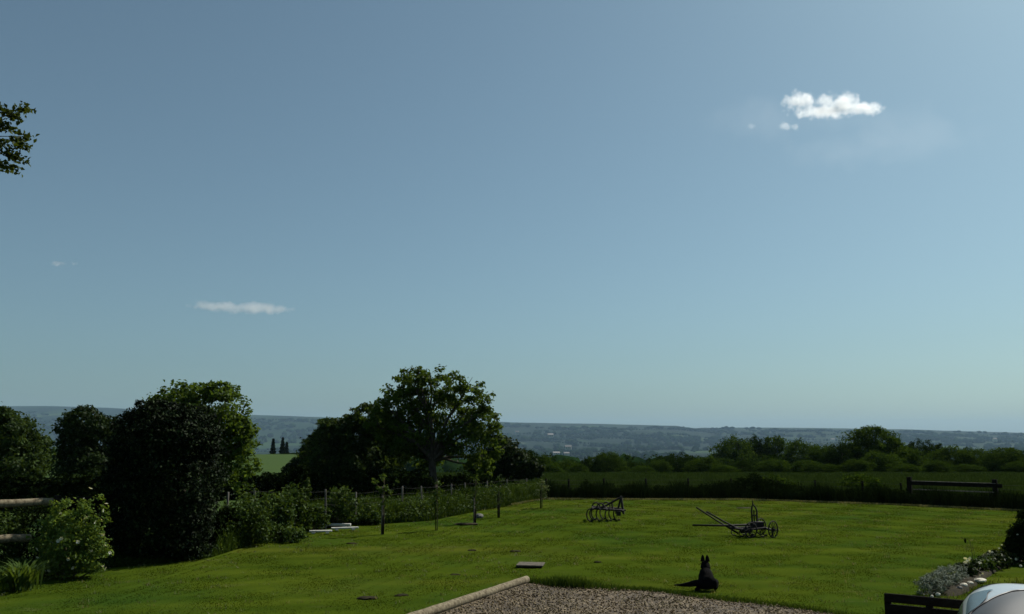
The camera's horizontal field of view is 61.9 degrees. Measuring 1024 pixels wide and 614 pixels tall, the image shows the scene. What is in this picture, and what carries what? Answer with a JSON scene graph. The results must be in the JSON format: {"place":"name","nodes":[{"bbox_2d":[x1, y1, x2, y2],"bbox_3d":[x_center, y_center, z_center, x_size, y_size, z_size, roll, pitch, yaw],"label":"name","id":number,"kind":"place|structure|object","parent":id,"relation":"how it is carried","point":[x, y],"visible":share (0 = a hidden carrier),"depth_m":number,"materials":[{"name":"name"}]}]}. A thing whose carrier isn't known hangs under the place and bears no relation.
{"place":"outdoors","nodes":[
{"label":"outdoors","id":0,"kind":"place"},
{"bbox_2d":[0,474,545,582],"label":"verge grass","id":1,"kind":"structure","parent":0,"point":[379,501],"depth_m":30.76,"materials":[{"name":"green plant"}]},
{"bbox_2d":[0,499,1023,613],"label":"lawn","id":2,"kind":"structure","parent":0,"point":[382,585],"depth_m":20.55,"materials":[{"name":"green plant"}]},
{"bbox_2d":[0,557,52,591],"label":"strap leaved plant","id":3,"kind":"object","parent":2,"relation":"on","point":[20,578],"visible":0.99,"depth_m":16.84,"materials":[{"name":"green plant"}]},
{"bbox_2d":[215,481,277,545],"bbox_3d":[-7.534,5.840,23.938,1.946,1.864,1.821,0,-9,0],"label":"shrub","id":4,"kind":"object","parent":2,"relation":"on","point":[254,515],"visible":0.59,"depth_m":23.79,"materials":[{"name":"green plant"}]},
{"bbox_2d":[257,489,298,534],"bbox_3d":[-7.038,6.180,25.307,1.396,1.578,1.230,0,-9,0],"label":"shrub","id":5,"kind":"object","parent":2,"relation":"on","point":[283,506],"visible":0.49,"depth_m":25.23,"materials":[{"name":"green plant"}]},
{"bbox_2d":[261,521,311,543],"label":"shrub","id":6,"kind":"object","parent":2,"relation":"on","point":[291,534],"visible":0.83,"depth_m":24.49,"materials":[{"name":"green plant"}]},
{"bbox_2d":[299,477,316,532],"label":"ivy column","id":7,"kind":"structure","parent":2,"relation":"on","point":[309,520],"depth_m":26.63,"materials":[{"name":"green plant"}]},
{"bbox_2d":[307,503,331,529],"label":"shrub","id":8,"kind":"object","parent":2,"relation":"on","point":[319,520],"visible":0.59,"depth_m":27.19,"materials":[{"name":"green plant"}]},
{"bbox_2d":[322,523,350,526],"bbox_3d":[-5.882,7.246,28.350,1.049,0.100,0.200,0,-9,0],"label":"plank","id":9,"kind":"object","parent":2,"relation":"on","point":[341,524],"visible":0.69,"depth_m":28.29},
{"bbox_2d":[322,485,359,526],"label":"shrub","id":10,"kind":"object","parent":2,"relation":"on","point":[337,511],"visible":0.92,"depth_m":28.83,"materials":[{"name":"green plant"}]},
{"bbox_2d":[354,503,385,524],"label":"shrub","id":11,"kind":"object","parent":2,"relation":"on","point":[373,517],"visible":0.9,"depth_m":29.26,"materials":[{"name":"green plant"}]},
{"bbox_2d":[371,473,398,534],"bbox_3d":[-3.953,6.209,26.470,0.912,2.085,0.418,0,-9,0],"label":"young tree","id":12,"kind":"object","parent":2,"relation":"on","point":[382,492],"visible":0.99,"depth_m":26.52,"materials":[{"name":"green plant"}]},
{"bbox_2d":[429,480,444,529],"bbox_3d":[-2.442,6.535,27.704,0.491,1.804,0.351,-3,-9,19],"label":"young tree","id":13,"kind":"object","parent":2,"relation":"on","point":[436,504],"visible":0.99,"depth_m":27.69,"materials":[{"name":"green plant"}]},
{"bbox_2d":[408,576,529,613],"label":"border log","id":14,"kind":"object","parent":2,"relation":"on","point":[455,603],"visible":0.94,"depth_m":15.40,"materials":[{"name":"brown wood"}]},
{"bbox_2d":[469,475,481,522],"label":"young tree","id":15,"kind":"object","parent":2,"relation":"on","point":[474,489],"visible":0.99,"depth_m":29.85,"materials":[{"name":"green plant"}]},
{"bbox_2d":[494,474,505,517],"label":"young tree","id":16,"kind":"object","parent":2,"relation":"on","point":[498,497],"visible":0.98,"depth_m":32.02,"materials":[{"name":"green plant"}]},
{"bbox_2d":[0,499,1022,613],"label":"clover tufts","id":17,"kind":"object","parent":2,"relation":"on","point":[600,555],"visible":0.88,"depth_m":22.83,"materials":[{"name":"green plant"}]},
{"bbox_2d":[516,562,544,567],"bbox_3d":[0.435,6.015,19.883,0.620,0.072,0.533,-1,-9,8],"label":"inspection cover","id":18,"kind":"object","parent":2,"relation":"on","point":[529,564],"visible":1,"depth_m":19.74,"materials":[{"name":"grey concrete"}]},
{"bbox_2d":[535,479,550,507],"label":"young tree","id":19,"kind":"object","parent":2,"relation":"on","point":[542,489],"visible":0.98,"depth_m":36.20,"materials":[{"name":"green plant"}]},
{"bbox_2d":[586,496,625,521],"bbox_3d":[3.406,7.315,31.003,1.451,0.896,1.100,-1,-9,4],"label":"cultivator","id":20,"kind":"object","parent":2,"relation":"on","point":[617,510],"visible":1,"depth_m":30.84,"materials":[{"name":"metal"}]},
{"bbox_2d":[674,555,718,590],"bbox_3d":[3.672,5.258,16.883,0.804,0.664,0.494,3,-9,-17],"label":"dog","id":21,"kind":"object","parent":2,"relation":"on","point":[706,580],"visible":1,"depth_m":16.75},
{"bbox_2d":[529,572,884,613],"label":"edge grass","id":22,"kind":"structure","parent":2,"relation":"on","point":[566,582],"depth_m":16.65,"materials":[{"name":"green plant"}]},
{"bbox_2d":[693,501,777,537],"bbox_3d":[6.798,6.451,25.985,2.577,1.086,1.150,0,-9,0],"label":"horse hoe","id":23,"kind":"object","parent":2,"relation":"on","point":[756,525],"visible":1,"depth_m":25.86,"materials":[{"name":"metal"}]},
{"bbox_2d":[879,578,1023,613],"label":"bank grass","id":24,"kind":"structure","parent":2,"relation":"on","point":[980,585],"depth_m":16.55,"materials":[{"name":"green plant"}]},
{"bbox_2d":[930,559,1021,595],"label":"flower bed soil","id":25,"kind":"structure","parent":2,"relation":"on","point":[951,590],"depth_m":17.27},
{"bbox_2d":[913,564,968,594],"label":"silver lavender","id":26,"kind":"object","parent":25,"relation":"on","point":[937,579],"visible":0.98,"depth_m":16.71,"materials":[{"name":"grey plant"}]},
{"bbox_2d":[952,557,984,576],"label":"flowering plant","id":27,"kind":"object","parent":25,"relation":"on","point":[972,566],"visible":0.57,"depth_m":18.20,"materials":[{"name":"green plant"}]},
{"bbox_2d":[968,556,1000,571],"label":"bedding plant","id":28,"kind":"object","parent":25,"relation":"on","point":[989,563],"visible":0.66,"depth_m":18.95,"materials":[{"name":"green plant"}]},
{"bbox_2d":[975,548,1018,568],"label":"bedding plant","id":29,"kind":"object","parent":25,"relation":"on","point":[1006,560],"visible":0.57,"depth_m":19.69,"materials":[{"name":"green plant"}]},
{"bbox_2d":[1001,518,1023,560],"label":"dark shrub","id":30,"kind":"object","parent":25,"relation":"on","point":[1014,540],"visible":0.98,"depth_m":20.48,"materials":[{"name":"green plant"}]},
{"bbox_2d":[0,406,1023,578],"bbox_3d":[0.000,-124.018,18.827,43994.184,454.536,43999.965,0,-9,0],"label":"countryside ground","id":31,"kind":"structure","parent":0,"point":[276,462],"depth_m":7043.62,"materials":[{"name":"green plant"}]},
{"bbox_2d":[0,508,31,562],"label":"leafy bush","id":32,"kind":"object","parent":31,"relation":"on","point":[7,527],"visible":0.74,"depth_m":20.28,"materials":[{"name":"green plant"}]},
{"bbox_2d":[0,101,39,176],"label":"broadleaf tree","id":33,"kind":"object","parent":31,"relation":"on","point":[18,142],"visible":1,"depth_m":11.48,"materials":[{"name":"green plant"}]},
{"bbox_2d":[0,401,56,478],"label":"garden tree","id":34,"kind":"object","parent":31,"relation":"on","point":[25,446],"visible":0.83,"depth_m":50.92,"materials":[{"name":"green plant"}]},
{"bbox_2d":[0,470,112,511],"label":"hedge","id":35,"kind":"object","parent":31,"relation":"on","point":[18,486],"visible":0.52,"depth_m":34.75,"materials":[{"name":"green plant"}]},
{"bbox_2d":[0,494,119,542],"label":"rail fence","id":36,"kind":"object","parent":31,"relation":"on","point":[7,503],"visible":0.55,"depth_m":19.31,"materials":[{"name":"wood"}]},
{"bbox_2d":[25,487,113,579],"bbox_3d":[-9.486,4.922,18.428,1.731,2.035,1.486,0,-9,0],"label":"flowering shrub","id":37,"kind":"object","parent":31,"relation":"on","point":[79,559],"visible":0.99,"depth_m":18.26,"materials":[{"name":"green plant"}]},
{"bbox_2d":[0,487,145,559],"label":"hedge bush","id":38,"kind":"object","parent":31,"relation":"on","point":[31,510],"visible":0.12,"depth_m":20.98,"materials":[{"name":"green plant"}]},
{"bbox_2d":[47,404,124,486],"bbox_3d":[-21.102,7.436,43.395,4.714,4.994,4.346,-7,-11,39],"label":"garden tree","id":39,"kind":"object","parent":31,"relation":"on","point":[77,445],"visible":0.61,"depth_m":42.82,"materials":[{"name":"green plant"}]},
{"bbox_2d":[95,396,233,559],"bbox_3d":[-8.693,4.409,21.489,3.260,4.338,2.776,0,-9,0],"label":"ivy bush","id":40,"kind":"object","parent":31,"relation":"on","point":[148,455],"visible":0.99,"depth_m":20.86,"materials":[{"name":"green plant"}]},
{"bbox_2d":[138,379,264,512],"bbox_3d":[-12.286,5.603,33.247,5.602,5.503,4.418,0,-9,0],"label":"garden tree","id":41,"kind":"object","parent":31,"relation":"on","point":[241,449],"visible":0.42,"depth_m":32.44,"materials":[{"name":"green plant"}]},
{"bbox_2d":[193,506,243,544],"bbox_3d":[-7.962,6.026,23.102,1.376,1.261,1.108,8,-12,-41],"label":"hedge","id":42,"kind":"object","parent":31,"relation":"on","point":[228,516],"visible":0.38,"depth_m":23.02,"materials":[{"name":"green plant"}]},
{"bbox_2d":[208,466,313,500],"bbox_3d":[-12.062,8.554,41.321,6.177,1.730,2.690,-1,-9,8],"label":"hedge","id":43,"kind":"object","parent":31,"relation":"on","point":[267,481],"visible":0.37,"depth_m":40.84,"materials":[{"name":"green plant"}]},
{"bbox_2d":[0,482,539,583],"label":"verge weeds","id":44,"kind":"object","parent":31,"relation":"on","point":[402,512],"visible":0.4,"depth_m":30.78,"materials":[{"name":"green plant"}]},
{"bbox_2d":[269,438,275,453],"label":"conifer","id":45,"kind":"object","parent":31,"relation":"on","point":[272,449],"visible":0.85,"depth_m":295.61,"materials":[{"name":"green plant"}]},
{"bbox_2d":[279,437,285,453],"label":"conifer","id":46,"kind":"object","parent":31,"relation":"on","point":[282,448],"visible":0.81,"depth_m":295.59,"materials":[{"name":"green plant"}]},
{"bbox_2d":[277,481,309,525],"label":"shrub","id":47,"kind":"object","parent":31,"relation":"on","point":[295,492],"visible":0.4,"depth_m":26.26,"materials":[{"name":"green plant"}]},
{"bbox_2d":[280,418,340,476],"bbox_3d":[-11.585,8.662,49.247,3.537,4.502,2.462,0,-9,0],"label":"garden tree","id":48,"kind":"object","parent":31,"relation":"on","point":[295,461],"visible":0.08,"depth_m":48.84,"materials":[{"name":"green plant"}]},
{"bbox_2d":[296,401,417,483],"bbox_3d":[-8.063,7.800,46.455,6.640,5.297,4.446,4,-10,-26],"label":"garden tree","id":49,"kind":"object","parent":31,"relation":"on","point":[346,445],"visible":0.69,"depth_m":45.66,"materials":[{"name":"green plant"}]},
{"bbox_2d":[278,463,435,501],"bbox_3d":[-7.214,8.331,40.385,7.508,1.906,2.675,0,-9,0],"label":"hedge","id":50,"kind":"object","parent":31,"relation":"on","point":[361,483],"visible":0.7,"depth_m":39.88,"materials":[{"name":"green plant"}]},
{"bbox_2d":[226,478,526,528],"bbox_3d":[-3.569,7.512,33.557,0.650,1.729,22.058,-4,-9,24],"label":"wire fence","id":51,"kind":"object","parent":31,"relation":"on","point":[451,489],"visible":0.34,"depth_m":30.22,"materials":[{"name":"grey metal"}]},
{"bbox_2d":[396,493,433,509],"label":"shrub","id":52,"kind":"object","parent":31,"relation":"on","point":[414,498],"visible":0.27,"depth_m":31.68,"materials":[{"name":"green plant"}]},
{"bbox_2d":[360,364,506,487],"bbox_3d":[-3.994,6.499,44.052,7.571,7.069,4.294,0,-9,0],"label":"garden tree","id":53,"kind":"object","parent":31,"relation":"on","point":[392,427],"visible":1,"depth_m":43.29,"materials":[{"name":"green plant"}]},
{"bbox_2d":[442,485,468,496],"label":"shrub","id":54,"kind":"object","parent":31,"relation":"on","point":[446,489],"visible":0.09,"depth_m":35.58,"materials":[{"name":"green plant"}]},
{"bbox_2d":[420,471,518,488],"bbox_3d":[-2.303,9.379,45.103,6.073,1.399,2.924,0,-9,0],"label":"hedge","id":55,"kind":"object","parent":31,"relation":"on","point":[457,479],"visible":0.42,"depth_m":44.52,"materials":[{"name":"green plant"}]},
{"bbox_2d":[467,433,545,480],"bbox_3d":[-0.349,9.425,51.174,4.866,3.728,2.808,0,-9,0],"label":"garden tree","id":56,"kind":"object","parent":31,"relation":"on","point":[516,463],"visible":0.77,"depth_m":50.60,"materials":[{"name":"green plant"}]},
{"bbox_2d":[14,410,1023,472],"bbox_3d":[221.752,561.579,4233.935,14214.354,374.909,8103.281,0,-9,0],"label":"distant woodland","id":57,"kind":"object","parent":31,"relation":"on","point":[625,447],"visible":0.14,"depth_m":6367.73,"materials":[{"name":"green plant"}]},
{"bbox_2d":[522,448,546,469],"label":"tree","id":58,"kind":"object","parent":31,"relation":"on","point":[538,457],"visible":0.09,"depth_m":82.45,"materials":[{"name":"green plant"}]},
{"bbox_2d":[535,454,551,464],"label":"field tree","id":59,"kind":"object","parent":31,"relation":"on","point":[548,460],"visible":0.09,"depth_m":107.81,"materials":[{"name":"green plant"}]},
{"bbox_2d":[545,463,563,472],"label":"field tree","id":60,"kind":"object","parent":31,"relation":"on","point":[551,468],"visible":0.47,"depth_m":95.70,"materials":[{"name":"green plant"}]},
{"bbox_2d":[551,459,582,471],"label":"field tree","id":61,"kind":"object","parent":31,"relation":"on","point":[563,464],"visible":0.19,"depth_m":105.67,"materials":[{"name":"green plant"}]},
{"bbox_2d":[565,463,588,472],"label":"field tree","id":62,"kind":"object","parent":31,"relation":"on","point":[577,468],"visible":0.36,"depth_m":101.78,"materials":[{"name":"green plant"}]},
{"bbox_2d":[579,456,607,471],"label":"tree","id":63,"kind":"object","parent":31,"relation":"on","point":[586,464],"visible":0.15,"depth_m":109.62,"materials":[{"name":"green plant"}]},
{"bbox_2d":[585,450,629,472],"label":"field tree","id":64,"kind":"object","parent":31,"relation":"on","point":[610,459],"visible":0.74,"depth_m":107.42,"materials":[{"name":"green plant"}]},
{"bbox_2d":[624,458,639,471],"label":"field tree","id":65,"kind":"object","parent":31,"relation":"on","point":[630,464],"visible":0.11,"depth_m":122.68,"materials":[{"name":"green plant"}]},
{"bbox_2d":[626,465,655,472],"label":"field tree","id":66,"kind":"object","parent":31,"relation":"on","point":[643,469],"visible":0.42,"depth_m":93.97,"materials":[{"name":"green plant"}]},
{"bbox_2d":[439,451,843,472],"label":"wood belt","id":67,"kind":"object","parent":31,"relation":"on","point":[729,462],"visible":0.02,"depth_m":129.16,"materials":[{"name":"green plant"}]},
{"bbox_2d":[646,458,672,472],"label":"field tree","id":68,"kind":"object","parent":31,"relation":"on","point":[664,466],"visible":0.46,"depth_m":109.26,"materials":[{"name":"green plant"}]},
{"bbox_2d":[321,471,1023,499],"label":"field crop","id":69,"kind":"object","parent":31,"relation":"on","point":[889,479],"visible":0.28,"depth_m":63.39,"materials":[{"name":"green plant"}]},
{"bbox_2d":[650,452,697,472],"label":"tree","id":70,"kind":"object","parent":31,"relation":"on","point":[678,464],"visible":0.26,"depth_m":115.07,"materials":[{"name":"green plant"}]},
{"bbox_2d":[680,454,724,472],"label":"field tree","id":71,"kind":"object","parent":31,"relation":"on","point":[703,466],"visible":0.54,"depth_m":109.40,"materials":[{"name":"green plant"}]},
{"bbox_2d":[545,478,901,492],"bbox_3d":[10.124,9.137,42.395,16.836,1.189,2.362,-2,-9,14],"label":"field fence","id":72,"kind":"object","parent":31,"relation":"on","point":[569,480],"visible":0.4,"depth_m":43.34,"materials":[{"name":"metal"}]},
{"bbox_2d":[708,464,741,472],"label":"field tree","id":73,"kind":"object","parent":31,"relation":"on","point":[723,468],"visible":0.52,"depth_m":91.89,"materials":[{"name":"green plant"}]},
{"bbox_2d":[707,433,757,464],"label":"tree","id":74,"kind":"object","parent":31,"relation":"on","point":[726,450],"visible":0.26,"depth_m":156.72,"materials":[{"name":"green plant"}]},
{"bbox_2d":[732,459,766,471],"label":"field tree","id":75,"kind":"object","parent":31,"relation":"on","point":[743,466],"visible":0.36,"depth_m":101.63,"materials":[{"name":"green plant"}]},
{"bbox_2d":[711,473,792,492],"bbox_3d":[12.298,8.930,42.524,5.640,1.403,2.752,0,-9,0],"label":"bramble heap","id":76,"kind":"object","parent":31,"relation":"on","point":[748,482],"visible":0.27,"depth_m":42.24,"materials":[{"name":"green plant"}]},
{"bbox_2d":[739,434,776,460],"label":"tree","id":77,"kind":"object","parent":31,"relation":"on","point":[760,446],"visible":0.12,"depth_m":160.75,"materials":[{"name":"green plant"}]},
{"bbox_2d":[751,458,794,472],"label":"field tree","id":78,"kind":"object","parent":31,"relation":"on","point":[780,466],"visible":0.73,"depth_m":97.67,"materials":[{"name":"green plant"}]},
{"bbox_2d":[756,434,797,459],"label":"tree","id":79,"kind":"object","parent":31,"relation":"on","point":[779,443],"visible":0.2,"depth_m":161.26,"materials":[{"name":"green plant"}]},
{"bbox_2d":[758,474,797,484],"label":"shrub","id":80,"kind":"object","parent":31,"relation":"on","point":[776,478],"visible":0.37,"depth_m":48.77,"materials":[{"name":"green plant"}]},
{"bbox_2d":[545,479,1023,509],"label":"bramble band","id":81,"kind":"object","parent":31,"relation":"on","point":[704,488],"visible":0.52,"depth_m":40.57,"materials":[{"name":"green plant"}]},
{"bbox_2d":[777,437,823,465],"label":"tree","id":82,"kind":"object","parent":31,"relation":"on","point":[802,447],"visible":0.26,"depth_m":147.00,"materials":[{"name":"green plant"}]},
{"bbox_2d":[788,459,820,472],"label":"field tree","id":83,"kind":"object","parent":31,"relation":"on","point":[809,466],"visible":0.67,"depth_m":95.59,"materials":[{"name":"green plant"}]},
{"bbox_2d":[801,442,831,463],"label":"tree","id":84,"kind":"object","parent":31,"relation":"on","point":[812,454],"visible":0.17,"depth_m":132.40,"materials":[{"name":"green plant"}]},
{"bbox_2d":[815,463,841,472],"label":"field tree","id":85,"kind":"object","parent":31,"relation":"on","point":[831,468],"visible":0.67,"depth_m":93.72,"materials":[{"name":"green plant"}]},
{"bbox_2d":[816,441,863,470],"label":"tree","id":86,"kind":"object","parent":31,"relation":"on","point":[832,453],"visible":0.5,"depth_m":105.45,"materials":[{"name":"green plant"}]},
{"bbox_2d":[839,458,876,472],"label":"field tree","id":87,"kind":"object","parent":31,"relation":"on","point":[856,466],"visible":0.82,"depth_m":93.55,"materials":[{"name":"green plant"}]},
{"bbox_2d":[836,471,883,487],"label":"shrub","id":88,"kind":"object","parent":31,"relation":"on","point":[857,478],"visible":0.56,"depth_m":44.99,"materials":[{"name":"green plant"}]},
{"bbox_2d":[836,424,908,465],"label":"tree","id":89,"kind":"object","parent":31,"relation":"on","point":[861,439],"visible":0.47,"depth_m":106.48,"materials":[{"name":"green plant"}]},
{"bbox_2d":[854,451,907,471],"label":"tree","id":90,"kind":"object","parent":31,"relation":"on","point":[885,463],"visible":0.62,"depth_m":97.25,"materials":[{"name":"green plant"}]},
{"bbox_2d":[888,463,924,472],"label":"field tree","id":91,"kind":"object","parent":31,"relation":"on","point":[907,468],"visible":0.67,"depth_m":91.91,"materials":[{"name":"green plant"}]},
{"bbox_2d":[888,444,929,470],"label":"tree","id":92,"kind":"object","parent":31,"relation":"on","point":[914,458],"visible":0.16,"depth_m":108.52,"materials":[{"name":"green plant"}]},
{"bbox_2d":[904,437,942,468],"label":"tree","id":93,"kind":"object","parent":31,"relation":"on","point":[922,447],"visible":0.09,"depth_m":115.86,"materials":[{"name":"green plant"}]},
{"bbox_2d":[920,460,953,472],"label":"field tree","id":94,"kind":"object","parent":31,"relation":"on","point":[934,467],"visible":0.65,"depth_m":93.78,"materials":[{"name":"green plant"}]},
{"bbox_2d":[921,444,968,472],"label":"tree","id":95,"kind":"object","parent":31,"relation":"on","point":[943,454],"visible":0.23,"depth_m":109.46,"materials":[{"name":"green plant"}]},
{"bbox_2d":[906,477,1002,496],"bbox_3d":[19.574,8.291,37.790,3.865,1.400,0.264,-7,-11,39],"label":"field gateway","id":96,"kind":"object","parent":31,"relation":"on","point":[992,485],"visible":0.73,"depth_m":37.67,"materials":[{"name":"metal"}]},
{"bbox_2d":[948,463,985,472],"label":"field tree","id":97,"kind":"object","parent":31,"relation":"on","point":[965,467],"visible":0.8,"depth_m":89.86,"materials":[{"name":"green plant"}]},
{"bbox_2d":[952,446,993,467],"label":"field tree","id":98,"kind":"object","parent":31,"relation":"on","point":[966,457],"visible":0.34,"depth_m":105.95,"materials":[{"name":"green plant"}]},
{"bbox_2d":[976,446,1023,471],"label":"tree","id":99,"kind":"object","parent":31,"relation":"on","point":[997,458],"visible":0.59,"depth_m":97.82,"materials":[{"name":"green plant"}]},
{"bbox_2d":[999,460,1023,472],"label":"field tree","id":100,"kind":"object","parent":31,"relation":"on","point":[1017,466],"visible":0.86,"depth_m":90.25,"materials":[{"name":"green plant"}]},
{"bbox_2d":[0,0,1023,432],"label":"sky","id":101,"kind":"structure","parent":0,"point":[686,213],"materials":[{"name":"blue"}]},
{"bbox_2d":[439,583,830,613],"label":"gravel drive","id":102,"kind":"structure","parent":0,"point":[611,595],"depth_m":15.21,"materials":[{"name":"grey gravel"}]},
{"bbox_2d":[442,582,850,613],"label":"pebbles","id":103,"kind":"object","parent":102,"relation":"on","point":[603,602],"visible":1,"depth_m":15.24,"materials":[{"name":"gravel"}]},
{"bbox_2d":[884,593,963,613],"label":"board fence","id":104,"kind":"object","parent":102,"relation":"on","point":[929,603],"visible":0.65,"depth_m":11.61,"materials":[{"name":"brown wood"}]},
{"bbox_2d":[957,583,1023,613],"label":"parked car","id":105,"kind":"object","parent":102,"relation":"on","point":[1004,598],"visible":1,"depth_m":8.32,"materials":[{"name":"silver metal"}]},
{"bbox_2d":[511,497,1021,510],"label":"dry rim grass","id":106,"kind":"structure","parent":0,"point":[847,502],"depth_m":39.76,"materials":[{"name":"green plant"}]},
{"bbox_2d":[544,478,1023,508],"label":"rough grass","id":107,"kind":"structure","parent":0,"point":[827,491],"depth_m":40.30,"materials":[{"name":"green plant"}]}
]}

